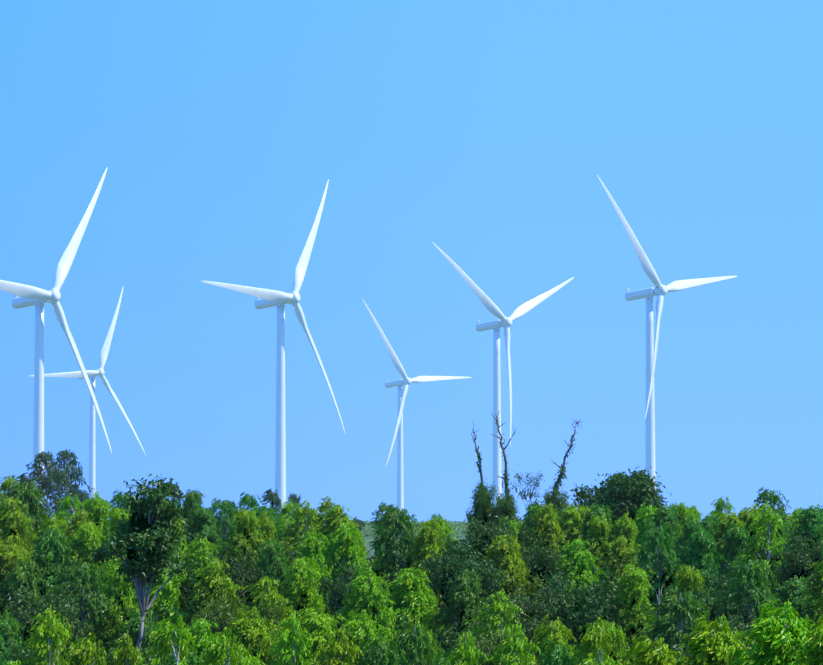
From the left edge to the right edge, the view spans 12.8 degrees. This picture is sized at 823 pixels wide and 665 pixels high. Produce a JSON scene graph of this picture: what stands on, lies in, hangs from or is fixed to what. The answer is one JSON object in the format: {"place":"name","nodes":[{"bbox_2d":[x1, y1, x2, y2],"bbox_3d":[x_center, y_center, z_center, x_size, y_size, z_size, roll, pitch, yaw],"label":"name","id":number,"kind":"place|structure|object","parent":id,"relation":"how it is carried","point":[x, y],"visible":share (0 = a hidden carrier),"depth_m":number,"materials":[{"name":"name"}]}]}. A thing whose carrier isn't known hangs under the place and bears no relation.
{"place":"outdoors","nodes":[
{"label":"outdoors","id":0,"kind":"place"},
{"bbox_2d":[0,0,822,524],"label":"sky","id":1,"kind":"structure","parent":0,"point":[483,132],"materials":[{"name":"blue"}]},
{"bbox_2d":[363,533,642,642],"bbox_3d":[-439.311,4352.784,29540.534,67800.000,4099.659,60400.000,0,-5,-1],"label":"ground","id":2,"kind":"structure","parent":0,"point":[369,539],"depth_m":597.52,"materials":[{"name":"green plant"}]},
{"bbox_2d":[0,612,25,662],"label":"eucalyptus tree","id":3,"kind":"object","parent":2,"relation":"on","point":[8,626],"visible":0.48,"depth_m":246.37,"materials":[{"name":"green plant"}]},
{"bbox_2d":[0,497,40,569],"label":"eucalyptus tree","id":4,"kind":"object","parent":2,"relation":"on","point":[13,524],"visible":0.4,"depth_m":382.59,"materials":[{"name":"green plant"}]},
{"bbox_2d":[0,559,43,620],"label":"eucalyptus tree","id":5,"kind":"object","parent":2,"relation":"on","point":[26,573],"visible":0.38,"depth_m":300.19,"materials":[{"name":"green plant"}]},
{"bbox_2d":[0,535,45,602],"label":"eucalyptus tree","id":6,"kind":"object","parent":2,"relation":"on","point":[9,553],"visible":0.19,"depth_m":345.74,"materials":[{"name":"green plant"}]},
{"bbox_2d":[5,480,54,537],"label":"eucalyptus tree","id":7,"kind":"object","parent":2,"relation":"on","point":[29,496],"visible":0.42,"depth_m":409.35,"materials":[{"name":"green plant"}]},
{"bbox_2d":[0,632,61,664],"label":"broadleaf tree","id":8,"kind":"object","parent":2,"relation":"on","point":[21,652],"visible":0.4,"depth_m":238.64,"materials":[{"name":"green plant"}]},
{"bbox_2d":[20,605,73,664],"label":"young eucalyptus","id":9,"kind":"object","parent":2,"relation":"on","point":[41,639],"visible":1,"depth_m":167.81,"materials":[{"name":"green plant"}]},
{"bbox_2d":[25,451,71,517],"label":"tall eucalyptus","id":10,"kind":"object","parent":2,"relation":"on","point":[46,485],"visible":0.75,"depth_m":517.67,"materials":[{"name":"green plant"}]},
{"bbox_2d":[3,580,99,664],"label":"broadleaf tree","id":11,"kind":"object","parent":2,"relation":"on","point":[23,610],"visible":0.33,"depth_m":287.64,"materials":[{"name":"green plant"}]},
{"bbox_2d":[29,526,81,615],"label":"eucalyptus tree","id":12,"kind":"object","parent":2,"relation":"on","point":[50,556],"visible":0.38,"depth_m":349.39,"materials":[{"name":"green plant"}]},
{"bbox_2d":[0,167,111,505],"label":"wind turbine","id":13,"kind":"object","parent":2,"relation":"on","point":[29,295],"visible":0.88,"depth_m":1060.19,"materials":[{"name":"white metal"}]},
{"bbox_2d":[46,449,95,514],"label":"tall eucalyptus","id":14,"kind":"object","parent":2,"relation":"on","point":[64,454],"visible":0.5,"depth_m":527.94,"materials":[{"name":"green plant"}]},
{"bbox_2d":[43,557,122,654],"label":"eucalyptus tree","id":15,"kind":"object","parent":2,"relation":"on","point":[96,603],"visible":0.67,"depth_m":297.13,"materials":[{"name":"green plant"}]},
{"bbox_2d":[63,631,106,664],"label":"young eucalyptus","id":16,"kind":"object","parent":2,"relation":"on","point":[84,653],"visible":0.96,"depth_m":171.35,"materials":[{"name":"green plant"}]},
{"bbox_2d":[64,522,107,604],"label":"eucalyptus tree","id":17,"kind":"object","parent":2,"relation":"on","point":[87,537],"visible":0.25,"depth_m":351.69,"materials":[{"name":"green plant"}]},
{"bbox_2d":[29,286,145,502],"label":"wind turbine","id":18,"kind":"object","parent":2,"relation":"on","point":[98,372],"visible":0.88,"depth_m":1827.18,"materials":[{"name":"white metal"}]},
{"bbox_2d":[82,491,112,541],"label":"eucalyptus tree","id":19,"kind":"object","parent":2,"relation":"on","point":[98,508],"visible":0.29,"depth_m":405.01,"materials":[{"name":"green plant"}]},
{"bbox_2d":[91,506,131,574],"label":"eucalyptus tree","id":20,"kind":"object","parent":2,"relation":"on","point":[115,513],"visible":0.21,"depth_m":391.87,"materials":[{"name":"green plant"}]},
{"bbox_2d":[86,562,139,664],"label":"eucalyptus tree","id":21,"kind":"object","parent":2,"relation":"on","point":[123,600],"visible":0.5,"depth_m":298.35,"materials":[{"name":"green plant"}]},
{"bbox_2d":[109,630,141,664],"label":"young eucalyptus","id":22,"kind":"object","parent":2,"relation":"on","point":[135,657],"visible":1,"depth_m":169.89,"materials":[{"name":"green plant"}]},
{"bbox_2d":[108,606,176,664],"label":"eucalyptus tree","id":23,"kind":"object","parent":2,"relation":"on","point":[135,624],"visible":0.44,"depth_m":241.08,"materials":[{"name":"green plant"}]},
{"bbox_2d":[89,474,198,664],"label":"dark broadleaf tree","id":24,"kind":"object","parent":2,"relation":"on","point":[144,542],"visible":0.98,"depth_m":188.29,"materials":[{"name":"green plant"}]},
{"bbox_2d":[123,564,190,660],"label":"eucalyptus tree","id":25,"kind":"object","parent":2,"relation":"on","point":[168,594],"visible":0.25,"depth_m":292.64,"materials":[{"name":"green plant"}]},
{"bbox_2d":[136,612,198,664],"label":"young eucalyptus","id":26,"kind":"object","parent":2,"relation":"on","point":[166,635],"visible":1,"depth_m":168.51,"materials":[{"name":"green plant"}]},
{"bbox_2d":[177,488,205,540],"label":"eucalyptus tree","id":27,"kind":"object","parent":2,"relation":"on","point":[192,497],"visible":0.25,"depth_m":447.53,"materials":[{"name":"green plant"}]},
{"bbox_2d":[172,618,218,664],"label":"eucalyptus tree","id":28,"kind":"object","parent":2,"relation":"on","point":[198,631],"visible":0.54,"depth_m":251.08,"materials":[{"name":"green plant"}]},
{"bbox_2d":[182,534,218,582],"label":"eucalyptus tree","id":29,"kind":"object","parent":2,"relation":"on","point":[198,551],"visible":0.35,"depth_m":351.87,"materials":[{"name":"green plant"}]},
{"bbox_2d":[184,502,225,550],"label":"eucalyptus tree","id":30,"kind":"object","parent":2,"relation":"on","point":[201,517],"visible":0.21,"depth_m":404.46,"materials":[{"name":"green plant"}]},
{"bbox_2d":[171,558,248,658],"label":"eucalyptus tree","id":31,"kind":"object","parent":2,"relation":"on","point":[211,581],"visible":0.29,"depth_m":292.31,"materials":[{"name":"green plant"}]},
{"bbox_2d":[199,627,241,664],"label":"young eucalyptus","id":32,"kind":"object","parent":2,"relation":"on","point":[218,648],"visible":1,"depth_m":170.99,"materials":[{"name":"green plant"}]},
{"bbox_2d":[209,497,237,546],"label":"eucalyptus tree","id":33,"kind":"object","parent":2,"relation":"on","point":[224,506],"visible":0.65,"depth_m":426.77,"materials":[{"name":"green plant"}]},
{"bbox_2d":[202,548,266,610],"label":"broadleaf tree","id":34,"kind":"object","parent":2,"relation":"on","point":[238,576],"visible":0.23,"depth_m":341.79,"materials":[{"name":"green plant"}]},
{"bbox_2d":[182,589,288,662],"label":"broadleaf tree","id":35,"kind":"object","parent":2,"relation":"on","point":[225,609],"visible":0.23,"depth_m":268.22,"materials":[{"name":"green plant"}]},
{"bbox_2d":[214,508,268,573],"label":"eucalyptus tree","id":36,"kind":"object","parent":2,"relation":"on","point":[245,538],"visible":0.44,"depth_m":390.54,"materials":[{"name":"green plant"}]},
{"bbox_2d":[219,605,287,664],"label":"eucalyptus tree","id":37,"kind":"object","parent":2,"relation":"on","point":[249,628],"visible":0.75,"depth_m":239.78,"materials":[{"name":"green plant"}]},
{"bbox_2d":[237,576,297,664],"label":"eucalyptus tree","id":38,"kind":"object","parent":2,"relation":"on","point":[264,587],"visible":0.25,"depth_m":293.50,"materials":[{"name":"green plant"}]},
{"bbox_2d":[245,539,289,593],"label":"eucalyptus tree","id":39,"kind":"object","parent":2,"relation":"on","point":[274,564],"visible":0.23,"depth_m":350.64,"materials":[{"name":"green plant"}]},
{"bbox_2d":[202,179,345,513],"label":"wind turbine","id":40,"kind":"object","parent":2,"relation":"on","point":[274,298],"visible":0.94,"depth_m":1199.30,"materials":[{"name":"white metal"}]},
{"bbox_2d":[268,610,313,664],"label":"young eucalyptus","id":41,"kind":"object","parent":2,"relation":"on","point":[291,642],"visible":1,"depth_m":178.79,"materials":[{"name":"green plant"}]},
{"bbox_2d":[277,499,322,564],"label":"eucalyptus tree","id":42,"kind":"object","parent":2,"relation":"on","point":[301,527],"visible":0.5,"depth_m":397.25,"materials":[{"name":"green plant"}]},
{"bbox_2d":[273,556,334,632],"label":"eucalyptus tree","id":43,"kind":"object","parent":2,"relation":"on","point":[298,591],"visible":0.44,"depth_m":296.72,"materials":[{"name":"green plant"}]},
{"bbox_2d":[282,531,340,623],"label":"eucalyptus tree","id":44,"kind":"object","parent":2,"relation":"on","point":[314,549],"visible":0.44,"depth_m":341.48,"materials":[{"name":"green plant"}]},
{"bbox_2d":[285,606,349,664],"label":"eucalyptus tree","id":45,"kind":"object","parent":2,"relation":"on","point":[319,631],"visible":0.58,"depth_m":240.03,"materials":[{"name":"green plant"}]},
{"bbox_2d":[311,625,362,664],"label":"young eucalyptus","id":46,"kind":"object","parent":2,"relation":"on","point":[335,655],"visible":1,"depth_m":171.63,"materials":[{"name":"green plant"}]},
{"bbox_2d":[313,504,369,567],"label":"eucalyptus tree","id":47,"kind":"object","parent":2,"relation":"on","point":[335,520],"visible":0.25,"depth_m":385.15,"materials":[{"name":"green plant"}]},
{"bbox_2d":[320,522,386,639],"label":"eucalyptus tree","id":48,"kind":"object","parent":2,"relation":"on","point":[343,545],"visible":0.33,"depth_m":342.18,"materials":[{"name":"green plant"}]},
{"bbox_2d":[316,559,390,638],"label":"broadleaf tree","id":49,"kind":"object","parent":2,"relation":"on","point":[340,584],"visible":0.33,"depth_m":328.13,"materials":[{"name":"green plant"}]},
{"bbox_2d":[333,608,389,664],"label":"eucalyptus tree","id":50,"kind":"object","parent":2,"relation":"on","point":[359,631],"visible":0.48,"depth_m":242.41,"materials":[{"name":"green plant"}]},
{"bbox_2d":[336,566,405,651],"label":"eucalyptus tree","id":51,"kind":"object","parent":2,"relation":"on","point":[368,592],"visible":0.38,"depth_m":295.29,"materials":[{"name":"green plant"}]},
{"bbox_2d":[356,634,410,664],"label":"young eucalyptus","id":52,"kind":"object","parent":2,"relation":"on","point":[374,651],"visible":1,"depth_m":167.12,"materials":[{"name":"green plant"}]},
{"bbox_2d":[367,504,418,619],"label":"eucalyptus tree","id":53,"kind":"object","parent":2,"relation":"on","point":[402,518],"visible":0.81,"depth_m":349.48,"materials":[{"name":"green plant"}]},
{"bbox_2d":[363,300,471,510],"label":"wind turbine","id":54,"kind":"object","parent":2,"relation":"on","point":[405,381],"visible":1,"depth_m":1881.34,"materials":[{"name":"white metal"}]},
{"bbox_2d":[385,567,451,664],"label":"eucalyptus tree","id":55,"kind":"object","parent":2,"relation":"on","point":[413,599],"visible":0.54,"depth_m":300.08,"materials":[{"name":"green plant"}]},
{"bbox_2d":[388,616,450,664],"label":"young eucalyptus","id":56,"kind":"object","parent":2,"relation":"on","point":[417,645],"visible":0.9,"depth_m":171.29,"materials":[{"name":"green plant"}]},
{"bbox_2d":[396,521,456,627],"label":"eucalyptus tree","id":57,"kind":"object","parent":2,"relation":"on","point":[427,538],"visible":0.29,"depth_m":344.57,"materials":[{"name":"green plant"}]},
{"bbox_2d":[428,568,491,656],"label":"eucalyptus tree","id":58,"kind":"object","parent":2,"relation":"on","point":[464,600],"visible":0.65,"depth_m":298.23,"materials":[{"name":"green plant"}]},
{"bbox_2d":[439,629,487,664],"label":"young eucalyptus","id":59,"kind":"object","parent":2,"relation":"on","point":[461,656],"visible":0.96,"depth_m":173.60,"materials":[{"name":"green plant"}]},
{"bbox_2d":[418,534,511,625],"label":"broadleaf tree","id":60,"kind":"object","parent":2,"relation":"on","point":[452,567],"visible":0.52,"depth_m":335.67,"materials":[{"name":"green plant"}]},
{"bbox_2d":[464,478,498,533],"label":"vine thicket","id":61,"kind":"object","parent":2,"relation":"on","point":[483,496],"visible":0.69,"depth_m":476.42,"materials":[{"name":"green plant"}]},
{"bbox_2d":[455,623,523,664],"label":"broadleaf tree","id":62,"kind":"object","parent":2,"relation":"on","point":[485,648],"visible":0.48,"depth_m":238.18,"materials":[{"name":"green plant"}]},
{"bbox_2d":[461,513,519,566],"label":"broadleaf tree","id":63,"kind":"object","parent":2,"relation":"on","point":[485,538],"visible":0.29,"depth_m":393.86,"materials":[{"name":"green plant"}]},
{"bbox_2d":[469,588,528,655],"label":"eucalyptus tree","id":64,"kind":"object","parent":2,"relation":"on","point":[494,612],"visible":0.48,"depth_m":250.54,"materials":[{"name":"green plant"}]},
{"bbox_2d":[432,242,573,504],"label":"wind turbine","id":65,"kind":"object","parent":2,"relation":"on","point":[496,311],"visible":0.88,"depth_m":1432.26,"materials":[{"name":"white metal"}]},
{"bbox_2d":[492,490,521,524],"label":"vine thicket","id":66,"kind":"object","parent":2,"relation":"on","point":[507,506],"visible":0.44,"depth_m":474.85,"materials":[{"name":"green plant"}]},
{"bbox_2d":[481,619,540,664],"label":"young eucalyptus","id":67,"kind":"object","parent":2,"relation":"on","point":[506,654],"visible":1,"depth_m":176.10,"materials":[{"name":"green plant"}]},
{"bbox_2d":[481,534,543,628],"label":"eucalyptus tree","id":68,"kind":"object","parent":2,"relation":"on","point":[505,553],"visible":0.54,"depth_m":343.97,"materials":[{"name":"green plant"}]},
{"bbox_2d":[470,586,575,653],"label":"broadleaf tree","id":69,"kind":"object","parent":2,"relation":"on","point":[530,619],"visible":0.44,"depth_m":290.75,"materials":[{"name":"green plant"}]},
{"bbox_2d":[515,538,567,607],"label":"broadleaf tree","id":70,"kind":"object","parent":2,"relation":"on","point":[545,559],"visible":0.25,"depth_m":349.35,"materials":[{"name":"green plant"}]},
{"bbox_2d":[521,500,565,570],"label":"eucalyptus tree","id":71,"kind":"object","parent":2,"relation":"on","point":[546,525],"visible":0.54,"depth_m":393.65,"materials":[{"name":"green plant"}]},
{"bbox_2d":[529,614,577,664],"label":"eucalyptus tree","id":72,"kind":"object","parent":2,"relation":"on","point":[558,634],"visible":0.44,"depth_m":239.91,"materials":[{"name":"green plant"}]},
{"bbox_2d":[535,637,583,664],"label":"young eucalyptus","id":73,"kind":"object","parent":2,"relation":"on","point":[551,656],"visible":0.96,"depth_m":177.16,"materials":[{"name":"green plant"}]},
{"bbox_2d":[553,502,590,557],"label":"eucalyptus tree","id":74,"kind":"object","parent":2,"relation":"on","point":[572,518],"visible":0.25,"depth_m":398.69,"materials":[{"name":"green plant"}]},
{"bbox_2d":[543,538,613,610],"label":"eucalyptus tree","id":75,"kind":"object","parent":2,"relation":"on","point":[577,560],"visible":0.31,"depth_m":347.62,"materials":[{"name":"green plant"}]},
{"bbox_2d":[543,571,626,663],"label":"broadleaf tree","id":76,"kind":"object","parent":2,"relation":"on","point":[584,610],"visible":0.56,"depth_m":291.80,"materials":[{"name":"green plant"}]},
{"bbox_2d":[568,616,620,664],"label":"young eucalyptus","id":77,"kind":"object","parent":2,"relation":"on","point":[593,638],"visible":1,"depth_m":176.37,"materials":[{"name":"green plant"}]},
{"bbox_2d":[583,514,615,571],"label":"eucalyptus tree","id":78,"kind":"object","parent":2,"relation":"on","point":[600,536],"visible":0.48,"depth_m":395.78,"materials":[{"name":"green plant"}]},
{"bbox_2d":[579,619,635,664],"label":"eucalyptus tree","id":79,"kind":"object","parent":2,"relation":"on","point":[619,636],"visible":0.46,"depth_m":249.76,"materials":[{"name":"green plant"}]},
{"bbox_2d":[565,466,671,534],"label":"round broadleaf tree","id":80,"kind":"object","parent":2,"relation":"on","point":[620,494],"visible":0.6,"depth_m":446.07,"materials":[{"name":"green plant"}]},
{"bbox_2d":[598,535,645,621],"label":"eucalyptus tree","id":81,"kind":"object","parent":2,"relation":"on","point":[620,552],"visible":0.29,"depth_m":351.54,"materials":[{"name":"green plant"}]},
{"bbox_2d":[602,513,648,583],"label":"eucalyptus tree","id":82,"kind":"object","parent":2,"relation":"on","point":[625,526],"visible":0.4,"depth_m":395.75,"materials":[{"name":"green plant"}]},
{"bbox_2d":[612,563,657,664],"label":"eucalyptus tree","id":83,"kind":"object","parent":2,"relation":"on","point":[635,586],"visible":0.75,"depth_m":293.38,"materials":[{"name":"green plant"}]},
{"bbox_2d":[619,635,688,664],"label":"young eucalyptus","id":84,"kind":"object","parent":2,"relation":"on","point":[645,652],"visible":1,"depth_m":87.19,"materials":[{"name":"green plant"}]},
{"bbox_2d":[628,522,684,618],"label":"eucalyptus tree","id":85,"kind":"object","parent":2,"relation":"on","point":[651,558],"visible":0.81,"depth_m":346.66,"materials":[{"name":"green plant"}]},
{"bbox_2d":[634,504,680,580],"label":"eucalyptus tree","id":86,"kind":"object","parent":2,"relation":"on","point":[665,515],"visible":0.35,"depth_m":401.34,"materials":[{"name":"green plant"}]},
{"bbox_2d":[597,175,737,488],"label":"wind turbine","id":87,"kind":"object","parent":2,"relation":"on","point":[659,290],"visible":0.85,"depth_m":1288.45,"materials":[{"name":"white metal"}]},
{"bbox_2d":[633,585,724,664],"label":"tree","id":88,"kind":"object","parent":2,"relation":"on","point":[686,606],"visible":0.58,"depth_m":246.75,"materials":[{"name":"green plant"}]},
{"bbox_2d":[654,564,709,643],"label":"eucalyptus tree","id":89,"kind":"object","parent":2,"relation":"on","point":[688,578],"visible":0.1,"depth_m":300.85,"materials":[{"name":"green plant"}]},
{"bbox_2d":[671,514,705,563],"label":"eucalyptus tree","id":90,"kind":"object","parent":2,"relation":"on","point":[687,531],"visible":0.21,"depth_m":391.69,"materials":[{"name":"green plant"}]},
{"bbox_2d":[667,523,726,594],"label":"eucalyptus tree","id":91,"kind":"object","parent":2,"relation":"on","point":[699,555],"visible":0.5,"depth_m":340.12,"materials":[{"name":"green plant"}]},
{"bbox_2d":[676,613,758,664],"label":"young eucalyptus","id":92,"kind":"object","parent":2,"relation":"on","point":[716,644],"visible":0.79,"depth_m":79.06,"materials":[{"name":"green plant"}]},
{"bbox_2d":[682,570,761,630],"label":"broadleaf tree","id":93,"kind":"object","parent":2,"relation":"on","point":[714,608],"visible":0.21,"depth_m":298.56,"materials":[{"name":"green plant"}]},
{"bbox_2d":[708,511,745,567],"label":"eucalyptus tree","id":94,"kind":"object","parent":2,"relation":"on","point":[720,532],"visible":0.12,"depth_m":392.59,"materials":[{"name":"green plant"}]},
{"bbox_2d":[713,519,751,577],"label":"eucalyptus tree","id":95,"kind":"object","parent":2,"relation":"on","point":[735,534],"visible":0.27,"depth_m":350.22,"materials":[{"name":"green plant"}]},
{"bbox_2d":[710,555,787,645],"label":"eucalyptus tree","id":96,"kind":"object","parent":2,"relation":"on","point":[753,593],"visible":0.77,"depth_m":292.38,"materials":[{"name":"green plant"}]},
{"bbox_2d":[726,502,790,593],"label":"eucalyptus tree","id":97,"kind":"object","parent":2,"relation":"on","point":[763,541],"visible":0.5,"depth_m":340.56,"materials":[{"name":"green plant"}]},
{"bbox_2d":[752,487,791,536],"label":"eucalyptus tree","id":98,"kind":"object","parent":2,"relation":"on","point":[773,499],"visible":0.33,"depth_m":441.91,"materials":[{"name":"green plant"}]},
{"bbox_2d":[727,599,820,664],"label":"young eucalyptus","id":99,"kind":"object","parent":2,"relation":"on","point":[775,633],"visible":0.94,"depth_m":71.07,"materials":[{"name":"green plant"}]},
{"bbox_2d":[770,575,813,619],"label":"eucalyptus tree","id":100,"kind":"object","parent":2,"relation":"on","point":[791,590],"visible":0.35,"depth_m":300.28,"materials":[{"name":"green plant"}]},
{"bbox_2d":[767,531,822,609],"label":"broadleaf tree","id":101,"kind":"object","parent":2,"relation":"on","point":[796,563],"visible":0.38,"depth_m":334.64,"materials":[{"name":"green plant"}]},
{"bbox_2d":[778,504,822,558],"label":"eucalyptus tree","id":102,"kind":"object","parent":2,"relation":"on","point":[810,520],"visible":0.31,"depth_m":385.11,"materials":[{"name":"green plant"}]},
{"bbox_2d":[793,616,822,664],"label":"young eucalyptus","id":103,"kind":"object","parent":2,"relation":"on","point":[813,651],"visible":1,"depth_m":69.32,"materials":[{"name":"green plant"}]},
{"bbox_2d":[797,561,822,641],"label":"eucalyptus tree","id":104,"kind":"object","parent":2,"relation":"on","point":[814,613],"visible":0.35,"depth_m":294.21,"materials":[{"name":"green plant"}]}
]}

